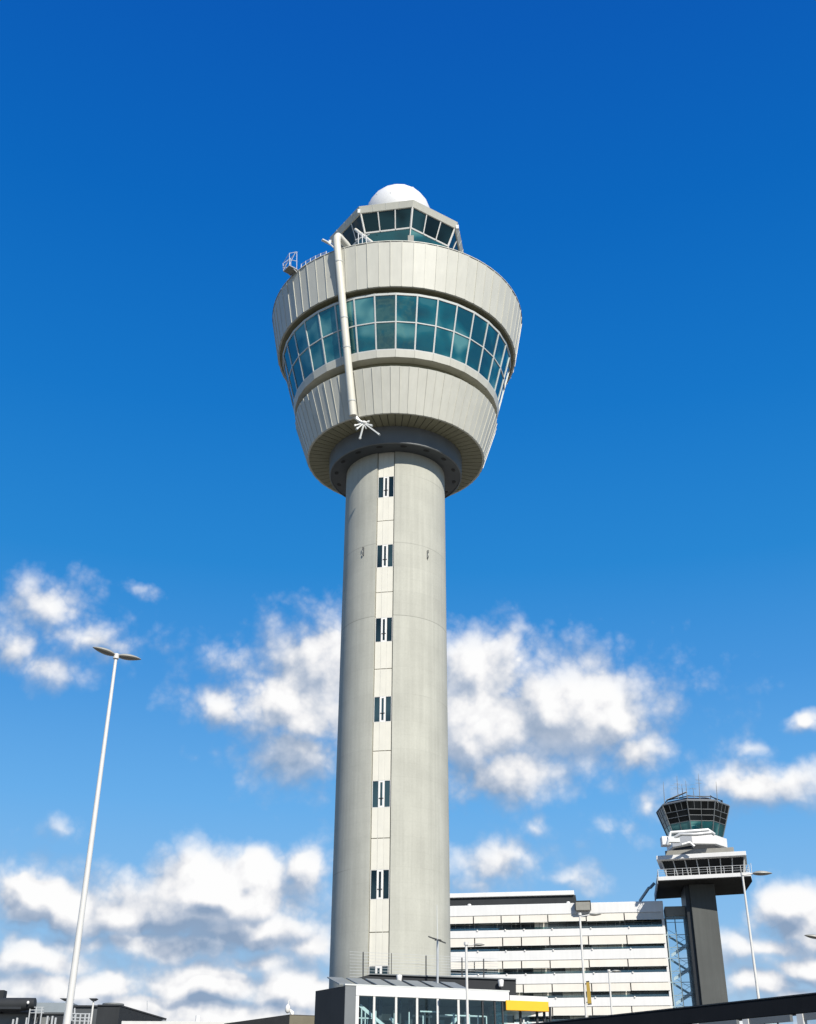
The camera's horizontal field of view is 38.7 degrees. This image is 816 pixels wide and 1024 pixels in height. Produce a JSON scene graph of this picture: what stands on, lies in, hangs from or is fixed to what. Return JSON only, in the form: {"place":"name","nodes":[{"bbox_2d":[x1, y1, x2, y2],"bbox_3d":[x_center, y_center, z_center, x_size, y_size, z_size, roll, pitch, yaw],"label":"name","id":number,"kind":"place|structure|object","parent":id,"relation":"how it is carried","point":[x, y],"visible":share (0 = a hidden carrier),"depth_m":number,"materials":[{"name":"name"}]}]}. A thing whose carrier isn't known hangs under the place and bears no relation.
{"place":"outdoors","nodes":[
{"label":"outdoors","id":0,"kind":"place"},
{"bbox_2d":[0,990,76,1023],"bbox_3d":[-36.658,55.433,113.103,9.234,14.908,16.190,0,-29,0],"label":"service building","id":1,"kind":"structure","parent":0,"point":[22,1011],"depth_m":110.19,"materials":[{"name":"stone"}]},
{"bbox_2d":[71,1001,166,1023],"bbox_3d":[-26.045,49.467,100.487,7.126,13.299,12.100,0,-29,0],"label":"dark hall","id":2,"kind":"structure","parent":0,"point":[111,1013],"depth_m":100.88,"materials":[{"name":"stone"}]},
{"bbox_2d":[121,1015,231,1023],"bbox_3d":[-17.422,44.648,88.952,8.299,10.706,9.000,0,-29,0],"label":"flat roof building","id":3,"kind":"structure","parent":0,"point":[197,1020],"depth_m":87.27,"materials":[{"name":"paint"}]},
{"bbox_2d":[225,1014,314,1023],"bbox_3d":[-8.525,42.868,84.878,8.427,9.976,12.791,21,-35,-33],"label":"brown roof building","id":4,"kind":"structure","parent":0,"point":[295,1019],"depth_m":81.52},
{"bbox_2d":[285,1000,293,1014],"bbox_3d":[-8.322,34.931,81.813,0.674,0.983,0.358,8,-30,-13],"label":"dome camera","id":5,"kind":"object","parent":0,"point":[287,1008],"visible":1,"depth_m":81.62,"materials":[{"name":"white paint"}]},
{"bbox_2d":[272,184,521,988],"bbox_3d":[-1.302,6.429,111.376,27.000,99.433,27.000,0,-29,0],"label":"control tower","id":6,"kind":"structure","parent":0,"point":[397,318],"depth_m":110.72,"materials":[{"name":"concrete"}]},
{"bbox_2d":[283,358,293,409],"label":"window","id":7,"kind":"structure","parent":6,"relation":"in","point":[284,367],"depth_m":121.57,"materials":[{"name":"teal glass"}]},
{"bbox_2d":[283,344,296,399],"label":"window","id":8,"kind":"structure","parent":6,"relation":"in","point":[286,357],"depth_m":119.70,"materials":[{"name":"teal glass"}]},
{"bbox_2d":[286,332,302,389],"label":"window","id":9,"kind":"structure","parent":6,"relation":"in","point":[291,344],"depth_m":118.03,"materials":[{"name":"teal glass"}]},
{"bbox_2d":[293,320,312,380],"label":"window","id":10,"kind":"structure","parent":6,"relation":"in","point":[300,335],"depth_m":116.46,"materials":[{"name":"teal glass"}]},
{"bbox_2d":[283,251,326,277],"bbox_3d":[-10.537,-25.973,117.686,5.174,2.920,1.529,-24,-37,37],"label":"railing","id":11,"kind":"object","parent":6,"relation":"attached to","point":[290,270],"visible":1,"depth_m":118.27,"materials":[{"name":"metal"}]},
{"bbox_2d":[304,311,325,371],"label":"window","id":12,"kind":"structure","parent":6,"relation":"in","point":[312,324],"depth_m":115.10,"materials":[{"name":"teal glass"}]},
{"bbox_2d":[318,303,340,363],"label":"window","id":13,"kind":"structure","parent":6,"relation":"in","point":[327,315],"depth_m":113.98,"materials":[{"name":"teal glass"}]},
{"bbox_2d":[335,297,357,357],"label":"window","id":14,"kind":"structure","parent":6,"relation":"in","point":[349,302],"depth_m":113.07,"materials":[{"name":"teal glass"}]},
{"bbox_2d":[342,225,356,244],"bbox_3d":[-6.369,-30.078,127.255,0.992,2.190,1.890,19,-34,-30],"label":"cab window","id":15,"kind":"structure","parent":6,"relation":"in","point":[349,235],"depth_m":127.19,"materials":[{"name":"teal glass"}]},
{"bbox_2d":[351,216,365,241],"bbox_3d":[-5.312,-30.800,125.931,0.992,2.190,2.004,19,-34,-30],"label":"cab window","id":16,"kind":"structure","parent":6,"relation":"in","point":[357,224],"depth_m":126.07,"materials":[{"name":"teal glass"}]},
{"bbox_2d":[354,294,375,352],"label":"window","id":17,"kind":"structure","parent":6,"relation":"in","point":[364,306],"depth_m":112.52,"materials":[{"name":"teal glass"}]},
{"bbox_2d":[354,416,380,439],"bbox_3d":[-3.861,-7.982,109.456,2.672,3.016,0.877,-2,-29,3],"label":"aerial cluster","id":18,"kind":"object","parent":6,"relation":"hanging from","point":[365,424],"visible":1,"depth_m":109.60,"materials":[{"name":"white paint"}]},
{"bbox_2d":[361,211,379,233],"bbox_3d":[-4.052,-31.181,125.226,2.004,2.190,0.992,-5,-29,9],"label":"cab window","id":19,"kind":"structure","parent":6,"relation":"in","point":[370,220],"depth_m":125.22,"materials":[{"name":"teal glass"}]},
{"bbox_2d":[369,966,388,974],"bbox_3d":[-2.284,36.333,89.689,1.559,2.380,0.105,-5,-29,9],"label":"stair window","id":20,"kind":"structure","parent":6,"relation":"in","point":[372,969],"depth_m":90.10,"materials":[{"name":"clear glass"}]},
{"bbox_2d":[370,869,389,899],"bbox_3d":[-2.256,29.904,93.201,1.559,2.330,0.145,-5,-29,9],"label":"stair window","id":21,"kind":"structure","parent":6,"relation":"in","point":[380,879],"depth_m":93.21,"materials":[{"name":"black glass"}]},
{"bbox_2d":[372,780,390,807],"bbox_3d":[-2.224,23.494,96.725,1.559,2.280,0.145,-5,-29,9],"label":"stair window","id":22,"kind":"structure","parent":6,"relation":"in","point":[378,801],"depth_m":96.71,"materials":[{"name":"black glass"}]},
{"bbox_2d":[373,696,391,721],"bbox_3d":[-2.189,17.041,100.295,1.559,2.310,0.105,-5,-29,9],"label":"stair window","id":23,"kind":"structure","parent":6,"relation":"in","point":[379,702],"depth_m":100.32,"materials":[{"name":"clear glass"}]},
{"bbox_2d":[375,617,392,642],"bbox_3d":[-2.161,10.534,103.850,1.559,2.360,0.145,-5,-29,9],"label":"stair window","id":24,"kind":"structure","parent":6,"relation":"in","point":[383,626],"depth_m":103.88,"materials":[{"name":"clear glass"}]},
{"bbox_2d":[376,544,393,567],"bbox_3d":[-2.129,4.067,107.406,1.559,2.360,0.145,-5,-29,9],"label":"stair window","id":25,"kind":"structure","parent":6,"relation":"in","point":[384,552],"depth_m":107.42,"materials":[{"name":"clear glass"}]},
{"bbox_2d":[374,293,395,349],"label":"window","id":26,"kind":"structure","parent":6,"relation":"in","point":[385,303],"depth_m":112.22,"materials":[{"name":"teal glass"}]},
{"bbox_2d":[378,476,393,497],"bbox_3d":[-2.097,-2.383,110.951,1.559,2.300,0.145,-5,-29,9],"label":"stair window","id":27,"kind":"structure","parent":6,"relation":"in","point":[385,488],"depth_m":110.96,"materials":[{"name":"black glass"}]},
{"bbox_2d":[378,210,394,231],"bbox_3d":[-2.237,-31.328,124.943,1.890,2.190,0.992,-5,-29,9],"label":"cab window","id":28,"kind":"structure","parent":6,"relation":"in","point":[386,218],"depth_m":124.94,"materials":[{"name":"teal glass"}]},
{"bbox_2d":[395,207,411,229],"bbox_3d":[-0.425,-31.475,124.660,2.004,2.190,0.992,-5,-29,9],"label":"cab window","id":29,"kind":"structure","parent":6,"relation":"in","point":[402,216],"depth_m":124.67,"materials":[{"name":"teal glass"}]},
{"bbox_2d":[396,293,417,350],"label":"window","id":30,"kind":"structure","parent":6,"relation":"in","point":[406,303],"depth_m":112.22,"materials":[{"name":"teal glass"}]},
{"bbox_2d":[411,208,426,234],"bbox_3d":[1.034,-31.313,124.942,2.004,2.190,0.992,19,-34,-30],"label":"cab window","id":31,"kind":"structure","parent":6,"relation":"in","point":[418,218],"depth_m":125.00,"materials":[{"name":"teal glass"}]},
{"bbox_2d":[415,294,437,353],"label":"window","id":32,"kind":"structure","parent":6,"relation":"in","point":[427,306],"depth_m":112.52,"materials":[{"name":"teal glass"}]},
{"bbox_2d":[423,215,440,239],"bbox_3d":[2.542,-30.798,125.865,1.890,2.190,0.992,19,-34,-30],"label":"cab window","id":33,"kind":"structure","parent":6,"relation":"in","point":[431,229],"depth_m":125.86,"materials":[{"name":"teal glass"}]},
{"bbox_2d":[435,223,454,246],"bbox_3d":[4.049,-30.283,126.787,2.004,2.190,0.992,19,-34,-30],"label":"cab window","id":34,"kind":"structure","parent":6,"relation":"in","point":[445,232],"depth_m":126.75,"materials":[{"name":"teal glass"}]},
{"bbox_2d":[433,298,457,358],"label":"window","id":35,"kind":"structure","parent":6,"relation":"in","point":[446,310],"depth_m":113.10,"materials":[{"name":"teal glass"}]},
{"bbox_2d":[449,232,456,248],"bbox_3d":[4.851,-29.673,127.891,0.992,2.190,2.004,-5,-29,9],"label":"cab window","id":36,"kind":"structure","parent":6,"relation":"in","point":[453,242],"depth_m":128.15,"materials":[{"name":"teal glass"}]},
{"bbox_2d":[451,304,474,364],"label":"window","id":37,"kind":"structure","parent":6,"relation":"in","point":[464,316],"depth_m":113.98,"materials":[{"name":"teal glass"}]},
{"bbox_2d":[466,312,488,372],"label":"window","id":38,"kind":"structure","parent":6,"relation":"in","point":[480,324],"depth_m":115.10,"materials":[{"name":"teal glass"}]},
{"bbox_2d":[479,322,498,380],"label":"window","id":39,"kind":"structure","parent":6,"relation":"in","point":[492,334],"depth_m":116.43,"materials":[{"name":"teal glass"}]},
{"bbox_2d":[488,332,506,390],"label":"window","id":40,"kind":"structure","parent":6,"relation":"in","point":[501,343],"depth_m":117.97,"materials":[{"name":"teal glass"}]},
{"bbox_2d":[495,345,510,401],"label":"window","id":41,"kind":"structure","parent":6,"relation":"in","point":[507,355],"depth_m":119.72,"materials":[{"name":"teal glass"}]},
{"bbox_2d":[499,356,510,408],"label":"window","id":42,"kind":"structure","parent":6,"relation":"in","point":[509,364],"depth_m":121.60,"materials":[{"name":"teal glass"}]},
{"bbox_2d":[0,0,815,1023],"label":"sky","id":43,"kind":"structure","parent":0,"point":[631,552],"materials":[{"name":"blue"}]},
{"bbox_2d":[575,900,590,910],"bbox_3d":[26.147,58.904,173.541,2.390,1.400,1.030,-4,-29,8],"label":"floodlight box","id":44,"kind":"object","parent":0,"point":[583,905],"visible":1,"depth_m":173.12,"materials":[{"name":"metal"}]},
{"label":"paving","id":45,"kind":"structure","parent":0,"visible":0},
{"bbox_2d":[89,998,97,1023],"bbox_3d":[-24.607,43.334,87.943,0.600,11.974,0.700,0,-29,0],"label":"street lamp","id":46,"kind":"object","parent":45,"relation":"on","point":[93,999],"visible":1,"depth_m":90.50,"materials":[{"name":"metal"}]},
{"bbox_2d":[63,647,140,1023],"bbox_3d":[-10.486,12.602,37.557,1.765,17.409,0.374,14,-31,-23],"label":"street lamp","id":47,"kind":"object","parent":45,"relation":"on","point":[76,952],"visible":1,"depth_m":38.18,"materials":[{"name":"metal"}]},
{"bbox_2d":[314,977,551,1023],"bbox_3d":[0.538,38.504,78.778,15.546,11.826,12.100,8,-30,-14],"label":"entrance pavilion","id":48,"kind":"structure","parent":45,"relation":"on","point":[346,1002],"depth_m":76.12,"materials":[{"name":"grey metal"}]},
{"bbox_2d":[363,1012,472,1023],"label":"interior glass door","id":49,"kind":"structure","parent":48,"relation":"in","point":[405,1021],"depth_m":77.97,"materials":[{"name":"teal glass"}]},
{"bbox_2d":[428,920,445,982],"bbox_3d":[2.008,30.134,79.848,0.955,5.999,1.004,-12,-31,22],"label":"mast aerial","id":50,"kind":"object","parent":48,"relation":"on","point":[437,972],"visible":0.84,"depth_m":79.72,"materials":[{"name":"metal"}]},
{"bbox_2d":[505,1000,548,1011],"bbox_3d":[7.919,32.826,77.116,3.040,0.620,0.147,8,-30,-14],"label":"sign panel","id":51,"kind":"object","parent":48,"relation":"attached to","point":[535,1006],"visible":1,"depth_m":77.05,"materials":[{"name":"metal"}]},
{"bbox_2d":[359,973,515,1023],"bbox_3d":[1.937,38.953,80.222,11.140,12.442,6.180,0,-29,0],"label":"roof annex","id":52,"kind":"object","parent":45,"relation":"on","point":[486,983],"visible":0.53,"depth_m":80.26,"materials":[{"name":"grey metal"}]},
{"bbox_2d":[350,951,497,976],"bbox_3d":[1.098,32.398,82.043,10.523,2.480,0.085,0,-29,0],"label":"railing","id":53,"kind":"object","parent":52,"relation":"on","point":[391,965],"visible":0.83,"depth_m":82.18,"materials":[{"name":"metal"}]},
{"bbox_2d":[464,942,484,1023],"bbox_3d":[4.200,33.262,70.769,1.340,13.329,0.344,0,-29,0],"label":"street lamp","id":54,"kind":"object","parent":45,"relation":"on","point":[466,976],"visible":1,"depth_m":73.00,"materials":[{"name":"metal"}]},
{"bbox_2d":[450,890,672,1023],"bbox_3d":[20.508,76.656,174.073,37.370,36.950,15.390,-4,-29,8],"label":"office building","id":55,"kind":"structure","parent":45,"relation":"on","point":[530,940],"depth_m":171.90,"materials":[{"name":"white concrete"}]},
{"bbox_2d":[450,918,474,930],"bbox_3d":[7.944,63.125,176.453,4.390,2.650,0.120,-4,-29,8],"label":"window","id":56,"kind":"structure","parent":55,"relation":"in","point":[453,927],"depth_m":176.41,"materials":[{"name":"blue glass"}]},
{"bbox_2d":[450,940,474,951],"bbox_3d":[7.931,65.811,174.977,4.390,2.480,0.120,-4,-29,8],"label":"window","id":57,"kind":"structure","parent":55,"relation":"in","point":[453,949],"depth_m":174.91,"materials":[{"name":"blue glass"}]},
{"bbox_2d":[451,963,475,974],"bbox_3d":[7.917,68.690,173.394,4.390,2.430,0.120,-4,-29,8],"label":"window","id":58,"kind":"structure","parent":55,"relation":"in","point":[453,972],"depth_m":173.38,"materials":[{"name":"blue glass"}]},
{"bbox_2d":[475,917,501,930],"bbox_3d":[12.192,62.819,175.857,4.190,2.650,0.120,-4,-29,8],"label":"window","id":59,"kind":"structure","parent":55,"relation":"in","point":[478,926],"depth_m":175.85,"materials":[{"name":"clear glass"}]},
{"bbox_2d":[475,939,502,951],"bbox_3d":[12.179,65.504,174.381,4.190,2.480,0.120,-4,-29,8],"label":"window","id":60,"kind":"structure","parent":55,"relation":"in","point":[491,948],"depth_m":174.35,"materials":[{"name":"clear glass"}]},
{"bbox_2d":[476,962,503,974],"bbox_3d":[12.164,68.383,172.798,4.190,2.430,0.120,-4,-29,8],"label":"window","id":61,"kind":"structure","parent":55,"relation":"in","point":[500,971],"depth_m":172.74,"materials":[{"name":"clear glass"}]},
{"bbox_2d":[502,917,520,929],"bbox_3d":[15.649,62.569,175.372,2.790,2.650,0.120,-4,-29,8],"label":"window","id":62,"kind":"structure","parent":55,"relation":"in","point":[508,926],"depth_m":175.36,"materials":[{"name":"black glass"}]},
{"bbox_2d":[503,942,521,950],"bbox_3d":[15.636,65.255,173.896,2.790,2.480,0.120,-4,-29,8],"label":"window","id":63,"kind":"structure","parent":55,"relation":"in","point":[509,948],"depth_m":173.84,"materials":[{"name":"black glass"}]},
{"bbox_2d":[504,962,522,974],"bbox_3d":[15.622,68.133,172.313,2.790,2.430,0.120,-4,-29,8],"label":"window","id":64,"kind":"structure","parent":55,"relation":"in","point":[516,970],"depth_m":172.30,"materials":[{"name":"black glass"}]},
{"bbox_2d":[521,916,548,929],"bbox_3d":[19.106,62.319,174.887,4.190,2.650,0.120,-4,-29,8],"label":"window","id":65,"kind":"structure","parent":55,"relation":"in","point":[529,925],"depth_m":174.87,"materials":[{"name":"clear glass"}]},
{"bbox_2d":[521,939,549,950],"bbox_3d":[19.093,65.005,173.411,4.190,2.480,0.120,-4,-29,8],"label":"window","id":66,"kind":"structure","parent":55,"relation":"in","point":[540,947],"depth_m":173.34,"materials":[{"name":"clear glass"}]},
{"bbox_2d":[523,962,550,973],"bbox_3d":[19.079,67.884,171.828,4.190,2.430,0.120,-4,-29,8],"label":"window","id":67,"kind":"structure","parent":55,"relation":"in","point":[525,970],"depth_m":171.78,"materials":[{"name":"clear glass"}]},
{"bbox_2d":[523,985,552,997],"bbox_3d":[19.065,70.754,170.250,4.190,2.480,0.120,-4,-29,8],"label":"window","id":68,"kind":"structure","parent":55,"relation":"in","point":[543,994],"depth_m":170.15,"materials":[{"name":"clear glass"}]},
{"bbox_2d":[525,1008,553,1021],"bbox_3d":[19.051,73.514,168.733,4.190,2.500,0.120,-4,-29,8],"label":"window","id":69,"kind":"structure","parent":55,"relation":"in","point":[531,1018],"depth_m":168.74,"materials":[{"name":"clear glass"}]},
{"bbox_2d":[549,917,586,928],"bbox_3d":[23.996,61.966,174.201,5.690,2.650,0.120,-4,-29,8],"label":"window","id":70,"kind":"structure","parent":55,"relation":"in","point":[565,924],"depth_m":174.23,"materials":[{"name":"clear glass"}]},
{"bbox_2d":[550,945,588,949],"bbox_3d":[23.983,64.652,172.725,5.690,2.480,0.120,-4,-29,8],"label":"window","id":71,"kind":"structure","parent":55,"relation":"in","point":[556,947],"depth_m":172.70,"materials":[{"name":"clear glass"}]},
{"bbox_2d":[551,961,589,973],"bbox_3d":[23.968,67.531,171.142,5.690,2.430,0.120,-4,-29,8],"label":"window","id":72,"kind":"structure","parent":55,"relation":"in","point":[587,969],"depth_m":171.11,"materials":[{"name":"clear glass"}]},
{"bbox_2d":[552,985,591,997],"bbox_3d":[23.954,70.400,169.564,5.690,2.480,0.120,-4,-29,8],"label":"window","id":73,"kind":"structure","parent":55,"relation":"in","point":[555,994],"depth_m":169.53,"materials":[{"name":"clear glass"}]},
{"bbox_2d":[554,1008,592,1020],"bbox_3d":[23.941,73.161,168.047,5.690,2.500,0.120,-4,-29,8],"label":"window","id":74,"kind":"structure","parent":55,"relation":"in","point":[556,1018],"depth_m":168.09,"materials":[{"name":"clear glass"}]},
{"bbox_2d":[587,914,624,927],"bbox_3d":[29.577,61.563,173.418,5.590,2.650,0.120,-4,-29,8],"label":"window","id":75,"kind":"structure","parent":55,"relation":"in","point":[593,924],"depth_m":173.38,"materials":[{"name":"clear glass"}]},
{"bbox_2d":[588,937,626,949],"bbox_3d":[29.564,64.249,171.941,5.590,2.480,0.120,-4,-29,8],"label":"window","id":76,"kind":"structure","parent":55,"relation":"in","point":[602,946],"depth_m":171.82,"materials":[{"name":"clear glass"}]},
{"bbox_2d":[590,960,628,972],"bbox_3d":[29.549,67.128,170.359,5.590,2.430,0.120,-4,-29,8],"label":"window","id":77,"kind":"structure","parent":55,"relation":"in","point":[592,969],"depth_m":170.40,"materials":[{"name":"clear glass"}]},
{"bbox_2d":[591,984,630,997],"bbox_3d":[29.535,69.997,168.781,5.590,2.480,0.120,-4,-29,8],"label":"window","id":78,"kind":"structure","parent":55,"relation":"in","point":[600,993],"depth_m":168.70,"materials":[{"name":"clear glass"}]},
{"bbox_2d":[624,914,660,927],"bbox_3d":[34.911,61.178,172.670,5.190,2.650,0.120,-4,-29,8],"label":"window","id":79,"kind":"structure","parent":55,"relation":"in","point":[652,922],"depth_m":172.66,"materials":[{"name":"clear glass"}]},
{"bbox_2d":[626,936,662,948],"bbox_3d":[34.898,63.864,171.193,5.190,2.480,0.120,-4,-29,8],"label":"window","id":80,"kind":"structure","parent":55,"relation":"in","point":[655,945],"depth_m":171.15,"materials":[{"name":"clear glass"}]},
{"bbox_2d":[628,962,664,972],"bbox_3d":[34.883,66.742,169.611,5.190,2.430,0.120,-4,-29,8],"label":"window","id":81,"kind":"structure","parent":55,"relation":"in","point":[635,968],"depth_m":169.61,"materials":[{"name":"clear glass"}]},
{"bbox_2d":[630,984,667,996],"bbox_3d":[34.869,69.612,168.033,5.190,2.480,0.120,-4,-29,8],"label":"window","id":82,"kind":"structure","parent":55,"relation":"in","point":[650,993],"depth_m":168.00,"materials":[{"name":"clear glass"}]},
{"bbox_2d":[578,913,600,1016],"bbox_3d":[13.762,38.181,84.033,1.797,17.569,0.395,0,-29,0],"label":"street lamp","id":83,"kind":"object","parent":45,"relation":"on","point":[581,942],"visible":1,"depth_m":86.81,"materials":[{"name":"metal"}]},
{"bbox_2d":[583,981,591,1004],"bbox_3d":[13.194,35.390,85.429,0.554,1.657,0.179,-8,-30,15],"label":"banner sign","id":84,"kind":"object","parent":83,"relation":"attached to","point":[589,1002],"visible":1,"depth_m":85.33,"materials":[{"name":"metal"}]},
{"bbox_2d":[607,970,620,1014],"bbox_3d":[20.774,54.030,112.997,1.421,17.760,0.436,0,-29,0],"label":"street lamp","id":85,"kind":"object","parent":45,"relation":"on","point":[609,971],"visible":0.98,"depth_m":116.44,"materials":[{"name":"metal"}]},
{"bbox_2d":[531,992,815,1023],"bbox_3d":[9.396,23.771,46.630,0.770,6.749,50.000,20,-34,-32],"label":"roadside canopy","id":86,"kind":"object","parent":45,"relation":"on","point":[787,1008],"visible":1,"depth_m":44.47,"materials":[{"name":"metal"}]},
{"bbox_2d":[664,906,693,1007],"bbox_3d":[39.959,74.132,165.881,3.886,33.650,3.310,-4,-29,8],"label":"stair tower","id":87,"kind":"structure","parent":45,"relation":"on","point":[674,913],"depth_m":170.02,"materials":[{"name":"grey metal"}]},
{"bbox_2d":[639,774,751,1005],"bbox_3d":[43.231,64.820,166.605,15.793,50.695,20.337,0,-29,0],"label":"control tower","id":88,"kind":"structure","parent":45,"relation":"on","point":[701,864],"depth_m":169.51,"materials":[{"name":"concrete"}]},
{"bbox_2d":[661,861,676,875],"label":"gallery window","id":89,"kind":"structure","parent":88,"relation":"in","point":[668,866],"depth_m":170.57,"materials":[{"name":"black glass"}]},
{"bbox_2d":[666,812,677,818],"bbox_3d":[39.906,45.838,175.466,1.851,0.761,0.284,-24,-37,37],"label":"cab window","id":90,"kind":"structure","parent":88,"relation":"in","point":[674,814],"depth_m":175.42,"materials":[{"name":"black glass"}]},
{"bbox_2d":[670,823,680,836],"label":"cab window","id":91,"kind":"structure","parent":88,"relation":"in","point":[675,827],"depth_m":174.87,"materials":[{"name":"teal glass"}]},
{"bbox_2d":[673,860,687,875],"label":"gallery window","id":92,"kind":"structure","parent":88,"relation":"in","point":[680,863],"depth_m":170.15,"materials":[{"name":"black glass"}]},
{"bbox_2d":[677,809,688,815],"bbox_3d":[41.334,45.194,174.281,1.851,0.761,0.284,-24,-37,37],"label":"cab window","id":93,"kind":"structure","parent":88,"relation":"in","point":[684,812],"depth_m":174.29,"materials":[{"name":"black glass"}]},
{"bbox_2d":[680,821,690,829],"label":"cab window","id":94,"kind":"structure","parent":88,"relation":"in","point":[684,825],"depth_m":173.80,"materials":[{"name":"teal glass"}]},
{"bbox_2d":[684,860,698,874],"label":"gallery window","id":95,"kind":"structure","parent":88,"relation":"in","point":[689,864],"depth_m":169.73,"materials":[{"name":"black glass"}]},
{"bbox_2d":[689,809,700,814],"bbox_3d":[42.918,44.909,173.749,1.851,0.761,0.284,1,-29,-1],"label":"cab window","id":96,"kind":"structure","parent":88,"relation":"in","point":[691,811],"depth_m":173.72,"materials":[{"name":"black glass"}]},
{"bbox_2d":[690,815,700,819],"bbox_3d":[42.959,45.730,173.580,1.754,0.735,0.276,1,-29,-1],"label":"cab window","id":97,"kind":"structure","parent":88,"relation":"in","point":[692,817],"depth_m":173.55,"materials":[{"name":"black glass"}]},
{"bbox_2d":[691,821,701,828],"bbox_3d":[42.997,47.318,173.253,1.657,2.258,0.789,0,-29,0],"label":"cab window","id":98,"kind":"structure","parent":88,"relation":"in","point":[694,824],"depth_m":173.34,"materials":[{"name":"teal glass"}]},
{"bbox_2d":[694,801,700,808],"bbox_3d":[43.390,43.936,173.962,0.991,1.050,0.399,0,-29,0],"label":"cab window","id":99,"kind":"structure","parent":88,"relation":"in","point":[697,804],"depth_m":173.97,"materials":[{"name":"black glass"}]},
{"bbox_2d":[696,859,709,874],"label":"gallery window","id":100,"kind":"structure","parent":88,"relation":"in","point":[703,863],"depth_m":169.36,"materials":[{"name":"black glass"}]},
{"bbox_2d":[701,801,707,808],"bbox_3d":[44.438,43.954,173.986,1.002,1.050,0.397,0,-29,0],"label":"cab window","id":101,"kind":"structure","parent":88,"relation":"in","point":[704,804],"depth_m":173.97,"materials":[{"name":"black glass"}]},
{"bbox_2d":[702,821,712,834],"bbox_3d":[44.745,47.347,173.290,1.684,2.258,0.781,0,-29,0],"label":"cab window","id":102,"kind":"structure","parent":88,"relation":"in","point":[705,824],"depth_m":173.38,"materials":[{"name":"teal glass"}]},
{"bbox_2d":[702,815,712,820],"bbox_3d":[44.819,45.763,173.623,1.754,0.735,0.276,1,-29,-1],"label":"cab window","id":103,"kind":"structure","parent":88,"relation":"in","point":[704,817],"depth_m":173.59,"materials":[{"name":"black glass"}]},
{"bbox_2d":[702,809,713,814],"bbox_3d":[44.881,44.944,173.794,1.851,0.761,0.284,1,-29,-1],"label":"cab window","id":104,"kind":"structure","parent":88,"relation":"in","point":[704,811],"depth_m":173.76,"materials":[{"name":"black glass"}]},
{"bbox_2d":[708,858,720,873],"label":"gallery window","id":105,"kind":"structure","parent":88,"relation":"in","point":[712,862],"depth_m":168.99,"materials":[{"name":"black glass"}]},
{"bbox_2d":[713,821,718,834],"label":"cab window","id":106,"kind":"structure","parent":88,"relation":"in","point":[716,825],"depth_m":173.93,"materials":[{"name":"teal glass"}]},
{"bbox_2d":[718,824,724,836],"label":"cab window","id":107,"kind":"structure","parent":88,"relation":"in","point":[721,827],"depth_m":174.91,"materials":[{"name":"teal glass"}]},
{"bbox_2d":[720,858,731,873],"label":"gallery window","id":108,"kind":"structure","parent":88,"relation":"in","point":[726,862],"depth_m":168.58,"materials":[{"name":"black glass"}]},
{"bbox_2d":[731,857,744,872],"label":"gallery window","id":109,"kind":"structure","parent":88,"relation":"in","point":[735,860],"depth_m":168.17,"materials":[{"name":"black glass"}]},
{"bbox_2d":[740,863,771,998],"bbox_3d":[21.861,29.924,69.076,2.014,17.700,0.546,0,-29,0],"label":"street lamp","id":110,"kind":"object","parent":45,"relation":"on","point":[760,873],"visible":0.96,"depth_m":71.67,"materials":[{"name":"metal"}]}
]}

